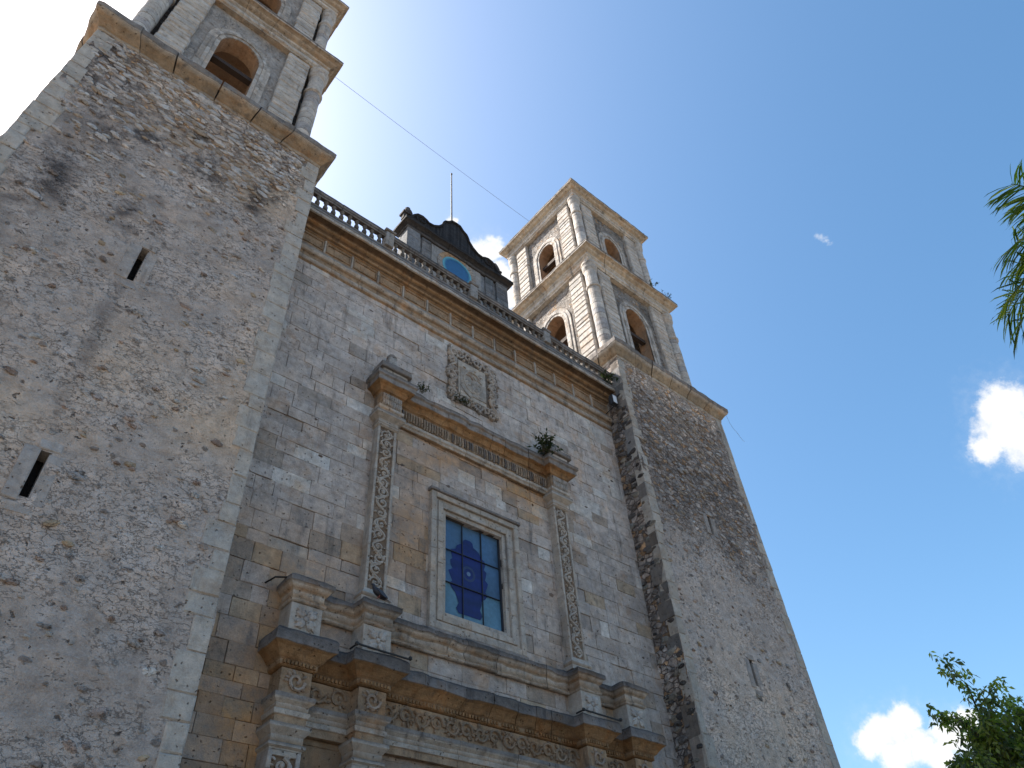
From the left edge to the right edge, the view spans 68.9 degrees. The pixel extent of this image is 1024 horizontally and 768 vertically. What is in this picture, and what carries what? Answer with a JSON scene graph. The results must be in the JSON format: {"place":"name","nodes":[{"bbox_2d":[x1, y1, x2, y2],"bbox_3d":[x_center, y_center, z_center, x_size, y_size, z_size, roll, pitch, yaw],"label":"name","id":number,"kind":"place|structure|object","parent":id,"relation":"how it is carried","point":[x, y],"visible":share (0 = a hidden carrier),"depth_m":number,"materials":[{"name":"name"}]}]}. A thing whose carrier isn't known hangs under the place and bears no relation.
{"place":"outdoors","nodes":[
{"label":"outdoors","id":0,"kind":"place"},
{"bbox_2d":[0,0,1023,767],"label":"sky","id":1,"kind":"structure","parent":0,"point":[808,183],"materials":[{"name":"blue"}]},
{"label":"ground","id":2,"kind":"structure","parent":0,"visible":0},
{"bbox_2d":[0,0,840,767],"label":"church","id":3,"kind":"structure","parent":2,"relation":"on","point":[226,344],"depth_m":19.57,"materials":[{"name":"stone"}]},
{"bbox_2d":[265,576,286,582],"bbox_3d":[-4.925,4.122,15.827,0.837,0.053,0.228,-11,-45,6],"label":"iron rod","id":4,"kind":"object","parent":3,"relation":"attached to","point":[275,577],"visible":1,"depth_m":15.78,"materials":[{"name":"black metal"}]},
{"bbox_2d":[349,641,411,660],"bbox_3d":[-2.796,5.751,15.955,1.431,0.101,0.330,29,-54,-29],"label":"ledge pipe","id":5,"kind":"object","parent":3,"relation":"attached to","point":[357,643],"visible":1,"depth_m":15.82,"materials":[{"name":"metal"}]},
{"bbox_2d":[371,583,390,603],"bbox_3d":[-2.994,4.760,17.017,0.561,0.341,0.188,29,-54,-29],"label":"pigeon","id":6,"kind":"object","parent":3,"relation":"on","point":[379,593],"visible":1,"depth_m":16.95,"materials":[{"name":"grey"}]},
{"bbox_2d":[417,382,429,393],"bbox_3d":[-2.647,0.082,22.620,0.480,0.426,0.333,8,-46,-12],"label":"wall weed","id":7,"kind":"object","parent":3,"relation":"on","point":[421,387],"depth_m":22.59,"materials":[{"name":"green plant"}]},
{"bbox_2d":[337,78,525,218],"bbox_3d":[-3.773,-11.950,38.845,0.130,5.916,15.815,-32,-51,25],"label":"overhead cable","id":8,"kind":"object","parent":3,"relation":"attached to","point":[427,146],"visible":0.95,"depth_m":37.59,"materials":[{"name":"paint"}]},
{"bbox_2d":[451,173,452,219],"bbox_3d":[-2.842,-8.573,35.145,0.092,5.300,0.092,-22,-47,17],"label":"flagpole","id":9,"kind":"object","parent":3,"relation":"attached to","point":[451,198],"visible":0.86,"depth_m":35.29,"materials":[{"name":"metal"}]},
{"bbox_2d":[455,389,472,405],"bbox_3d":[-1.593,0.464,24.130,0.460,0.460,0.607,-26,-49,20],"label":"wall weed","id":10,"kind":"object","parent":3,"relation":"on","point":[464,400],"depth_m":24.11,"materials":[{"name":"green plant"}]},
{"bbox_2d":[426,485,528,659],"bbox_3d":[-1.071,5.194,20.337,3.270,4.283,0.656,29,-54,-29],"label":"choir window","id":11,"kind":"structure","parent":3,"relation":"in","point":[466,576],"depth_m":20.29,"materials":[{"name":"stone"}]},
{"bbox_2d":[527,426,562,454],"bbox_3d":[1.070,2.239,25.059,1.035,1.394,1.532,14,-48,-18],"label":"wall weed","id":12,"kind":"object","parent":3,"relation":"on","point":[544,446],"depth_m":24.93,"materials":[{"name":"green plant"}]},
{"bbox_2d":[576,707,622,721],"bbox_3d":[2.242,8.536,19.185,1.432,0.105,0.330,29,-54,-29],"label":"ledge pipe","id":13,"kind":"object","parent":3,"relation":"attached to","point":[619,719],"visible":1,"depth_m":19.05,"materials":[{"name":"metal"}]},
{"bbox_2d":[599,368,618,383],"bbox_3d":[3.944,-0.270,31.357,1.013,1.002,0.958,29,-54,-29],"label":"wall weed","id":14,"kind":"object","parent":3,"relation":"on","point":[606,378],"depth_m":31.24,"materials":[{"name":"green plant"}]},
{"bbox_2d":[606,394,617,413],"bbox_3d":[3.965,0.844,30.324,0.374,0.612,0.653,29,-54,-29],"label":"floodlight","id":15,"kind":"object","parent":3,"relation":"attached to","point":[613,401],"visible":1,"depth_m":30.14,"materials":[{"name":"paint"}]},
{"bbox_2d":[926,651,1023,767],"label":"broadleaf tree","id":16,"kind":"object","parent":2,"relation":"on","point":[994,739],"visible":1,"depth_m":17.07,"materials":[{"name":"green plant"}]},
{"bbox_2d":[985,160,1023,358],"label":"palm tree","id":17,"kind":"object","parent":2,"relation":"on","point":[1014,210],"visible":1,"depth_m":11.33,"materials":[{"name":"green plant"}]}
]}

